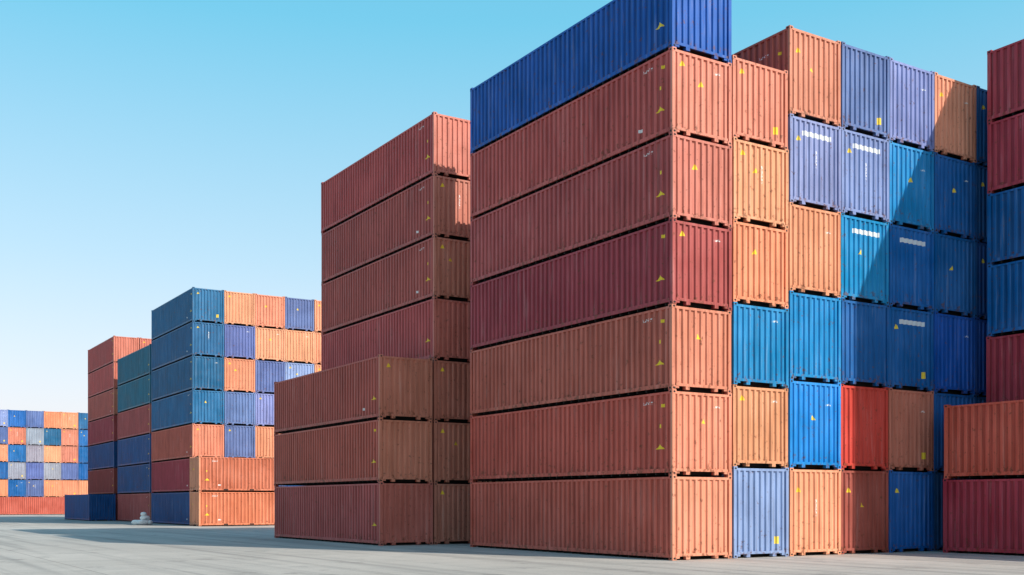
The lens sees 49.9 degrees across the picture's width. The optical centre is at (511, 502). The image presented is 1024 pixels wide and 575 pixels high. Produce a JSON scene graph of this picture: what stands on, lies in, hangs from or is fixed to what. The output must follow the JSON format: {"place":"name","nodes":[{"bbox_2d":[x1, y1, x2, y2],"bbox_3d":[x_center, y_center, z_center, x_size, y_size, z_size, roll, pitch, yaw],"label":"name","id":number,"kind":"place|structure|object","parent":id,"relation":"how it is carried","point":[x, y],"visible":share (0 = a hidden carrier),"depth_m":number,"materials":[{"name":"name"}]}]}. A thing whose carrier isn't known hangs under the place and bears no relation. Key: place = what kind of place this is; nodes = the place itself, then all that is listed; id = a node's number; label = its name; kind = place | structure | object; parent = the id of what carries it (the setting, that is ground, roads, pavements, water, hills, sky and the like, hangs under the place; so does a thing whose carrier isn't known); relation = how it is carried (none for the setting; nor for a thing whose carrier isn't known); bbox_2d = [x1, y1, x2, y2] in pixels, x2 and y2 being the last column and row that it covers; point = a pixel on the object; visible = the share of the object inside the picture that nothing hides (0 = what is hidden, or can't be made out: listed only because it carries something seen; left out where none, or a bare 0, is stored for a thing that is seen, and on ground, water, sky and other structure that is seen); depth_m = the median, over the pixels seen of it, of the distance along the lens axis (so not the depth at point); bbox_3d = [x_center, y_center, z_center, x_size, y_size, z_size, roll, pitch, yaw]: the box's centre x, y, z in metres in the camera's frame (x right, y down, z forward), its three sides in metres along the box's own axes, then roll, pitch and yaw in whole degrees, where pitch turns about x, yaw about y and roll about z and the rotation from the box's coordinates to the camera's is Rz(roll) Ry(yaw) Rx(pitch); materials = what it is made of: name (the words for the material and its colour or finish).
{"place":"outdoors","nodes":[
{"label":"outdoors","id":0,"kind":"place"},
{"bbox_2d":[116,495,117,519],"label":"shipping container","id":1,"kind":"object","parent":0,"point":[116,507],"visible":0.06,"depth_m":108.22,"materials":[{"name":"metal"}]},
{"bbox_2d":[88,468,117,494],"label":"shipping container","id":2,"kind":"object","parent":1,"relation":"on","point":[103,481],"visible":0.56,"depth_m":111.98,"materials":[{"name":"metal"}]},
{"bbox_2d":[88,441,117,470],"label":"shipping container","id":3,"kind":"object","parent":2,"relation":"on","point":[102,456],"visible":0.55,"depth_m":112.00,"materials":[{"name":"metal"}]},
{"bbox_2d":[88,415,117,445],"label":"shipping container","id":4,"kind":"object","parent":3,"relation":"on","point":[103,431],"visible":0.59,"depth_m":112.01,"materials":[{"name":"metal"}]},
{"bbox_2d":[88,388,117,421],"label":"shipping container","id":5,"kind":"object","parent":4,"relation":"on","point":[103,405],"visible":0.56,"depth_m":111.97,"materials":[{"name":"metal"}]},
{"bbox_2d":[88,362,117,397],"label":"shipping container","id":6,"kind":"object","parent":5,"relation":"on","point":[103,379],"visible":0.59,"depth_m":112.00,"materials":[{"name":"metal"}]},
{"bbox_2d":[88,335,138,373],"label":"shipping container","id":7,"kind":"object","parent":6,"relation":"on","point":[114,348],"visible":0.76,"depth_m":109.31,"materials":[{"name":"metal"}]},
{"bbox_2d":[0,514,1023,574],"bbox_3d":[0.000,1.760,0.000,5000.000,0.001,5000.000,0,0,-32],"label":"ground","id":8,"kind":"structure","parent":0,"point":[47,544],"depth_m":34.02,"materials":[{"name":"concrete"}]},
{"bbox_2d":[0,497,64,514],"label":"shipping container","id":9,"kind":"object","parent":8,"relation":"on","point":[29,505],"visible":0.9,"depth_m":159.67,"materials":[{"name":"metal"}]},
{"bbox_2d":[65,494,115,520],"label":"shipping container","id":10,"kind":"object","parent":8,"relation":"on","point":[93,507],"visible":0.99,"depth_m":106.06,"materials":[{"name":"metal"}]},
{"bbox_2d":[118,493,150,520],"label":"shipping container","id":11,"kind":"object","parent":8,"relation":"on","point":[131,507],"visible":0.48,"depth_m":100.84,"materials":[{"name":"metal"}]},
{"bbox_2d":[117,463,151,493],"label":"shipping container","id":12,"kind":"object","parent":11,"relation":"on","point":[135,479],"visible":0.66,"depth_m":100.40,"materials":[{"name":"metal"}]},
{"bbox_2d":[118,433,154,466],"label":"shipping container","id":13,"kind":"object","parent":12,"relation":"on","point":[132,451],"visible":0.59,"depth_m":100.48,"materials":[{"name":"metal"}]},
{"bbox_2d":[117,403,151,439],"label":"shipping container","id":14,"kind":"object","parent":13,"relation":"on","point":[135,422],"visible":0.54,"depth_m":100.15,"materials":[{"name":"metal"}]},
{"bbox_2d":[118,374,151,412],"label":"shipping container","id":15,"kind":"object","parent":14,"relation":"on","point":[136,393],"visible":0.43,"depth_m":100.47,"materials":[{"name":"metal"}]},
{"bbox_2d":[117,344,150,385],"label":"shipping container","id":16,"kind":"object","parent":15,"relation":"on","point":[135,365],"visible":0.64,"depth_m":100.44,"materials":[{"name":"metal"}]},
{"bbox_2d":[151,492,194,525],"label":"shipping container","id":17,"kind":"object","parent":8,"relation":"on","point":[170,508],"visible":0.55,"depth_m":88.80,"materials":[{"name":"metal"}]},
{"bbox_2d":[151,457,223,492],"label":"shipping container","id":18,"kind":"object","parent":17,"relation":"on","point":[172,476],"visible":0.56,"depth_m":88.78,"materials":[{"name":"metal"}]},
{"bbox_2d":[151,423,223,461],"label":"shipping container","id":19,"kind":"object","parent":18,"relation":"on","point":[188,441],"visible":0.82,"depth_m":84.98,"materials":[{"name":"metal"}]},
{"bbox_2d":[151,389,223,431],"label":"shipping container","id":20,"kind":"object","parent":19,"relation":"on","point":[193,406],"visible":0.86,"depth_m":84.96,"materials":[{"name":"metal"}]},
{"bbox_2d":[151,355,223,401],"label":"shipping container","id":21,"kind":"object","parent":20,"relation":"on","point":[191,373],"visible":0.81,"depth_m":84.97,"materials":[{"name":"metal"}]},
{"bbox_2d":[151,321,223,370],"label":"shipping container","id":22,"kind":"object","parent":21,"relation":"on","point":[191,339],"visible":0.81,"depth_m":84.93,"materials":[{"name":"metal"}]},
{"bbox_2d":[151,287,223,340],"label":"shipping container","id":23,"kind":"object","parent":22,"relation":"on","point":[195,305],"visible":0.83,"depth_m":84.93,"materials":[{"name":"metal"}]},
{"bbox_2d":[189,491,273,525],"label":"shipping container","id":24,"kind":"object","parent":8,"relation":"on","point":[228,508],"visible":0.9,"depth_m":82.76,"materials":[{"name":"metal"}]},
{"bbox_2d":[189,456,273,491],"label":"shipping container","id":25,"kind":"object","parent":24,"relation":"on","point":[230,474],"visible":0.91,"depth_m":82.76,"materials":[{"name":"metal"}]},
{"bbox_2d":[274,482,432,545],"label":"shipping container","id":26,"kind":"object","parent":8,"relation":"on","point":[380,513],"visible":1,"depth_m":46.61,"materials":[{"name":"metal"}]},
{"bbox_2d":[274,418,431,485],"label":"shipping container","id":27,"kind":"object","parent":26,"relation":"on","point":[382,450],"visible":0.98,"depth_m":46.74,"materials":[{"name":"metal"}]},
{"bbox_2d":[274,354,432,433],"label":"shipping container","id":28,"kind":"object","parent":27,"relation":"on","point":[384,387],"visible":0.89,"depth_m":46.67,"materials":[{"name":"metal"}]},
{"bbox_2d":[433,483,469,543],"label":"shipping container","id":29,"kind":"object","parent":8,"relation":"on","point":[451,513],"visible":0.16,"depth_m":46.65,"materials":[{"name":"metal"}]},
{"bbox_2d":[407,421,483,483],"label":"shipping container","id":30,"kind":"object","parent":29,"relation":"on","point":[450,453],"visible":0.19,"depth_m":46.65,"materials":[{"name":"metal"}]},
{"bbox_2d":[426,359,469,422],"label":"shipping container","id":31,"kind":"object","parent":30,"relation":"on","point":[450,391],"visible":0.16,"depth_m":46.66,"materials":[{"name":"metal"}]},
{"bbox_2d":[321,297,469,370],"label":"shipping container","id":32,"kind":"object","parent":31,"relation":"on","point":[435,328],"visible":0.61,"depth_m":48.08,"materials":[{"name":"metal"}]},
{"bbox_2d":[321,235,469,333],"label":"shipping container","id":33,"kind":"object","parent":32,"relation":"on","point":[430,268],"visible":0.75,"depth_m":48.95,"materials":[{"name":"metal"}]},
{"bbox_2d":[321,173,469,283],"bbox_3d":[-5.494,-12.509,51.978,2.442,2.591,12.199,0,0,-32],"label":"shipping container","id":34,"kind":"object","parent":33,"relation":"on","point":[437,205],"visible":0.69,"depth_m":48.96,"materials":[{"name":"metal"}]},
{"bbox_2d":[321,112,469,232],"bbox_3d":[-5.510,-15.104,51.964,2.442,2.591,12.199,0,0,-32],"label":"shipping container","id":35,"kind":"object","parent":34,"relation":"on","point":[429,146],"visible":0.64,"depth_m":48.94,"materials":[{"name":"metal"}]},
{"bbox_2d":[470,475,731,560],"bbox_3d":[2.628,0.461,39.107,2.442,2.591,12.199,0,0,-32],"label":"shipping container","id":36,"kind":"object","parent":8,"relation":"on","point":[672,517],"visible":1,"depth_m":35.92,"materials":[{"name":"metal"}]},
{"bbox_2d":[470,389,731,480],"bbox_3d":[2.624,-2.134,39.101,2.442,2.591,12.199,0,0,-32],"label":"shipping container","id":37,"kind":"object","parent":36,"relation":"on","point":[674,432],"visible":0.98,"depth_m":36.04,"materials":[{"name":"metal"}]},
{"bbox_2d":[470,304,731,415],"bbox_3d":[2.612,-4.728,39.115,2.442,2.591,12.199,0,0,-32],"label":"shipping container","id":38,"kind":"object","parent":37,"relation":"on","point":[673,346],"visible":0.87,"depth_m":36.03,"materials":[{"name":"metal"}]},
{"bbox_2d":[470,218,731,349],"bbox_3d":[2.630,-7.322,39.112,2.442,2.591,12.199,0,0,-32],"label":"shipping container","id":39,"kind":"object","parent":38,"relation":"on","point":[676,262],"visible":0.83,"depth_m":36.01,"materials":[{"name":"metal"}]},
{"bbox_2d":[470,132,731,284],"bbox_3d":[2.633,-9.915,39.087,2.442,2.591,12.199,0,0,-32],"label":"shipping container","id":40,"kind":"object","parent":39,"relation":"on","point":[675,175],"visible":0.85,"depth_m":36.01,"materials":[{"name":"metal"}]},
{"bbox_2d":[470,46,731,218],"bbox_3d":[2.627,-12.509,39.111,2.442,2.591,12.199,0,0,-32],"label":"shipping container","id":41,"kind":"object","parent":40,"relation":"on","point":[674,89],"visible":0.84,"depth_m":36.02,"materials":[{"name":"metal"}]},
{"bbox_2d":[470,0,731,153],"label":"shipping container","id":42,"kind":"object","parent":41,"relation":"on","point":[608,42],"visible":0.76,"depth_m":36.81,"materials":[{"name":"metal"}]},
{"bbox_2d":[684,466,788,557],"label":"shipping container","id":43,"kind":"object","parent":8,"relation":"on","point":[760,512],"visible":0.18,"depth_m":35.30,"materials":[{"name":"metal"}]},
{"bbox_2d":[711,384,787,467],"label":"shipping container","id":44,"kind":"object","parent":43,"relation":"on","point":[759,427],"visible":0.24,"depth_m":35.36,"materials":[{"name":"metal"}]},
{"bbox_2d":[721,302,788,388],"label":"shipping container","id":45,"kind":"object","parent":44,"relation":"on","point":[759,347],"visible":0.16,"depth_m":35.33,"materials":[{"name":"metal"}]},
{"bbox_2d":[723,219,787,308],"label":"shipping container","id":46,"kind":"object","parent":45,"relation":"on","point":[759,266],"visible":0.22,"depth_m":35.32,"materials":[{"name":"metal"}]},
{"bbox_2d":[732,137,788,229],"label":"shipping container","id":47,"kind":"object","parent":46,"relation":"on","point":[760,185],"visible":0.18,"depth_m":35.31,"materials":[{"name":"metal"}]},
{"bbox_2d":[732,55,787,149],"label":"shipping container","id":48,"kind":"object","parent":47,"relation":"on","point":[760,104],"visible":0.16,"depth_m":35.34,"materials":[{"name":"metal"}]},
{"bbox_2d":[778,468,840,555],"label":"shipping container","id":49,"kind":"object","parent":8,"relation":"on","point":[814,511],"visible":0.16,"depth_m":36.66,"materials":[{"name":"metal"}]},
{"bbox_2d":[760,379,840,468],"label":"shipping container","id":50,"kind":"object","parent":49,"relation":"on","point":[814,425],"visible":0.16,"depth_m":36.66,"materials":[{"name":"metal"}]},
{"bbox_2d":[778,290,840,383],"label":"shipping container","id":51,"kind":"object","parent":50,"relation":"on","point":[814,339],"visible":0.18,"depth_m":36.66,"materials":[{"name":"metal"}]},
{"bbox_2d":[780,202,840,297],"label":"shipping container","id":52,"kind":"object","parent":51,"relation":"on","point":[814,251],"visible":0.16,"depth_m":36.67,"materials":[{"name":"metal"}]},
{"bbox_2d":[788,113,840,211],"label":"shipping container","id":53,"kind":"object","parent":52,"relation":"on","point":[814,148],"visible":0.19,"depth_m":36.68,"materials":[{"name":"metal"}]},
{"bbox_2d":[732,25,840,126],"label":"shipping container","id":54,"kind":"object","parent":53,"relation":"on","point":[810,63],"visible":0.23,"depth_m":36.70,"materials":[{"name":"metal"}]},
{"bbox_2d":[831,469,888,553],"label":"shipping container","id":55,"kind":"object","parent":8,"relation":"on","point":[864,511],"visible":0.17,"depth_m":38.02,"materials":[{"name":"metal"}]},
{"bbox_2d":[803,384,888,470],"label":"shipping container","id":56,"kind":"object","parent":55,"relation":"on","point":[864,428],"visible":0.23,"depth_m":38.03,"materials":[{"name":"metal"}]},
{"bbox_2d":[831,298,889,387],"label":"shipping container","id":57,"kind":"object","parent":56,"relation":"on","point":[864,344],"visible":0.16,"depth_m":37.99,"materials":[{"name":"metal"}]},
{"bbox_2d":[830,213,888,304],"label":"shipping container","id":58,"kind":"object","parent":57,"relation":"on","point":[864,260],"visible":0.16,"depth_m":38.02,"materials":[{"name":"metal"}]},
{"bbox_2d":[841,127,888,222],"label":"shipping container","id":59,"kind":"object","parent":58,"relation":"on","point":[864,176],"visible":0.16,"depth_m":37.98,"materials":[{"name":"metal"}]},
{"bbox_2d":[841,41,889,138],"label":"shipping container","id":60,"kind":"object","parent":59,"relation":"on","point":[865,92],"visible":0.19,"depth_m":37.98,"materials":[{"name":"metal"}]},
{"bbox_2d":[878,470,933,552],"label":"shipping container","id":61,"kind":"object","parent":8,"relation":"on","point":[910,511],"visible":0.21,"depth_m":39.32,"materials":[{"name":"metal"}]},
{"bbox_2d":[848,388,933,471],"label":"shipping container","id":62,"kind":"object","parent":61,"relation":"on","point":[910,430],"visible":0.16,"depth_m":39.34,"materials":[{"name":"metal"}]},
{"bbox_2d":[871,305,933,391],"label":"shipping container","id":63,"kind":"object","parent":62,"relation":"on","point":[910,350],"visible":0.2,"depth_m":39.34,"materials":[{"name":"metal"}]},
{"bbox_2d":[878,223,933,311],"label":"shipping container","id":64,"kind":"object","parent":63,"relation":"on","point":[911,268],"visible":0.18,"depth_m":39.33,"materials":[{"name":"metal"}]},
{"bbox_2d":[889,140,933,231],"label":"shipping container","id":65,"kind":"object","parent":64,"relation":"on","point":[911,187],"visible":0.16,"depth_m":39.34,"materials":[{"name":"metal"}]},
{"bbox_2d":[889,57,934,151],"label":"shipping container","id":66,"kind":"object","parent":65,"relation":"on","point":[912,106],"visible":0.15,"depth_m":39.31,"materials":[{"name":"metal"}]},
{"bbox_2d":[924,471,975,550],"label":"shipping container","id":67,"kind":"object","parent":8,"relation":"on","point":[938,510],"visible":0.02,"depth_m":40.13,"materials":[{"name":"metal"}]},
{"bbox_2d":[893,391,975,472],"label":"shipping container","id":68,"kind":"object","parent":67,"relation":"on","point":[941,400],"visible":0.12,"depth_m":40.25,"materials":[{"name":"metal"}]},
{"bbox_2d":[923,311,976,394],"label":"shipping container","id":69,"kind":"object","parent":68,"relation":"on","point":[954,354],"visible":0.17,"depth_m":40.62,"materials":[{"name":"metal"}]},
{"bbox_2d":[924,231,976,317],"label":"shipping container","id":70,"kind":"object","parent":69,"relation":"on","point":[955,276],"visible":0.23,"depth_m":40.60,"materials":[{"name":"metal"}]},
{"bbox_2d":[934,152,976,239],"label":"shipping container","id":71,"kind":"object","parent":70,"relation":"on","point":[954,197],"visible":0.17,"depth_m":40.65,"materials":[{"name":"metal"}]},
{"bbox_2d":[927,72,976,162],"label":"shipping container","id":72,"kind":"object","parent":71,"relation":"on","point":[954,119],"visible":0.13,"depth_m":40.63,"materials":[{"name":"metal"}]},
{"bbox_2d":[943,479,1023,554],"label":"shipping container","id":73,"kind":"object","parent":8,"relation":"on","point":[982,516],"visible":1,"depth_m":37.41,"materials":[{"name":"metal"}]},
{"bbox_2d":[944,400,1023,478],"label":"shipping container","id":74,"kind":"object","parent":73,"relation":"on","point":[983,440],"visible":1,"depth_m":37.44,"materials":[{"name":"metal"}]},
{"bbox_2d":[0,0,1023,412],"label":"sky","id":75,"kind":"structure","parent":0,"point":[152,152],"materials":[{"name":"blue"}]},
{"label":"shipping container","id":76,"kind":"object","parent":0,"visible":0},
{"bbox_2d":[986,333,1023,402],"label":"shipping container","id":77,"kind":"object","parent":76,"relation":"on","point":[1004,368],"visible":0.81,"depth_m":39.45,"materials":[{"name":"metal"}]},
{"bbox_2d":[987,259,1023,336],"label":"shipping container","id":78,"kind":"object","parent":77,"relation":"on","point":[1005,299],"visible":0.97,"depth_m":39.45,"materials":[{"name":"metal"}]},
{"bbox_2d":[987,186,1023,264],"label":"shipping container","id":79,"kind":"object","parent":78,"relation":"on","point":[1005,226],"visible":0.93,"depth_m":39.45,"materials":[{"name":"metal"}]},
{"bbox_2d":[987,112,1023,193],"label":"shipping container","id":80,"kind":"object","parent":79,"relation":"on","point":[1005,154],"visible":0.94,"depth_m":39.46,"materials":[{"name":"metal"}]},
{"bbox_2d":[987,39,1023,122],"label":"shipping container","id":81,"kind":"object","parent":80,"relation":"on","point":[1005,81],"visible":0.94,"depth_m":39.46,"materials":[{"name":"metal"}]},
{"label":"shipping container","id":82,"kind":"object","parent":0,"visible":0},
{"bbox_2d":[224,425,254,457],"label":"shipping container","id":83,"kind":"object","parent":82,"relation":"on","point":[239,441],"visible":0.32,"depth_m":85.63,"materials":[{"name":"metal"}]},
{"bbox_2d":[224,391,254,425],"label":"shipping container","id":84,"kind":"object","parent":83,"relation":"on","point":[239,408],"visible":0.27,"depth_m":85.64,"materials":[{"name":"metal"}]},
{"bbox_2d":[224,357,254,392],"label":"shipping container","id":85,"kind":"object","parent":84,"relation":"on","point":[239,375],"visible":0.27,"depth_m":85.65,"materials":[{"name":"metal"}]},
{"bbox_2d":[224,324,254,359],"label":"shipping container","id":86,"kind":"object","parent":85,"relation":"on","point":[239,342],"visible":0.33,"depth_m":85.64,"materials":[{"name":"metal"}]},
{"bbox_2d":[224,290,254,326],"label":"shipping container","id":87,"kind":"object","parent":86,"relation":"on","point":[239,308],"visible":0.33,"depth_m":85.67,"materials":[{"name":"metal"}]},
{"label":"shipping container","id":88,"kind":"object","parent":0,"visible":0},
{"bbox_2d":[255,426,273,457],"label":"shipping container","id":89,"kind":"object","parent":88,"relation":"on","point":[264,442],"visible":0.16,"depth_m":86.71,"materials":[{"name":"metal"}]},
{"bbox_2d":[255,393,273,426],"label":"shipping container","id":90,"kind":"object","parent":89,"relation":"on","point":[264,410],"visible":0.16,"depth_m":86.69,"materials":[{"name":"metal"}]},
{"bbox_2d":[255,360,284,393],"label":"shipping container","id":91,"kind":"object","parent":90,"relation":"on","point":[268,374],"visible":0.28,"depth_m":86.96,"materials":[{"name":"metal"}]},
{"bbox_2d":[255,326,284,361],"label":"shipping container","id":92,"kind":"object","parent":91,"relation":"on","point":[269,344],"visible":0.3,"depth_m":87.00,"materials":[{"name":"metal"}]},
{"bbox_2d":[255,293,284,328],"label":"shipping container","id":93,"kind":"object","parent":92,"relation":"on","point":[269,311],"visible":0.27,"depth_m":87.00,"materials":[{"name":"metal"}]},
{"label":"shipping container","id":94,"kind":"object","parent":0,"visible":0},
{"bbox_2d":[285,362,313,379],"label":"shipping container","id":95,"kind":"object","parent":94,"relation":"on","point":[293,370],"visible":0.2,"depth_m":88.17,"materials":[{"name":"metal"}]},
{"bbox_2d":[285,329,313,363],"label":"shipping container","id":96,"kind":"object","parent":95,"relation":"on","point":[299,346],"visible":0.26,"depth_m":88.28,"materials":[{"name":"metal"}]},
{"bbox_2d":[285,296,313,331],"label":"shipping container","id":97,"kind":"object","parent":96,"relation":"on","point":[299,314],"visible":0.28,"depth_m":88.28,"materials":[{"name":"metal"}]},
{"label":"shipping container","id":98,"kind":"object","parent":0,"visible":0},
{"bbox_2d":[938,395,985,472],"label":"shipping container","id":99,"kind":"object","parent":98,"relation":"on","point":[980,399],"visible":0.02,"depth_m":41.49,"materials":[{"name":"metal"}]},
{"bbox_2d":[966,318,986,396],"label":"shipping container","id":100,"kind":"object","parent":99,"relation":"on","point":[981,354],"visible":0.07,"depth_m":41.55,"materials":[{"name":"metal"}]},
{"bbox_2d":[968,240,986,319],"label":"shipping container","id":101,"kind":"object","parent":100,"relation":"on","point":[981,281],"visible":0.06,"depth_m":41.57,"materials":[{"name":"metal"}]},
{"bbox_2d":[976,163,986,243],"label":"shipping container","id":102,"kind":"object","parent":101,"relation":"on","point":[981,203],"visible":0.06,"depth_m":41.57,"materials":[{"name":"metal"}]},
{"bbox_2d":[976,86,986,166],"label":"shipping container","id":103,"kind":"object","parent":102,"relation":"on","point":[981,125],"visible":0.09,"depth_m":41.44,"materials":[{"name":"metal"}]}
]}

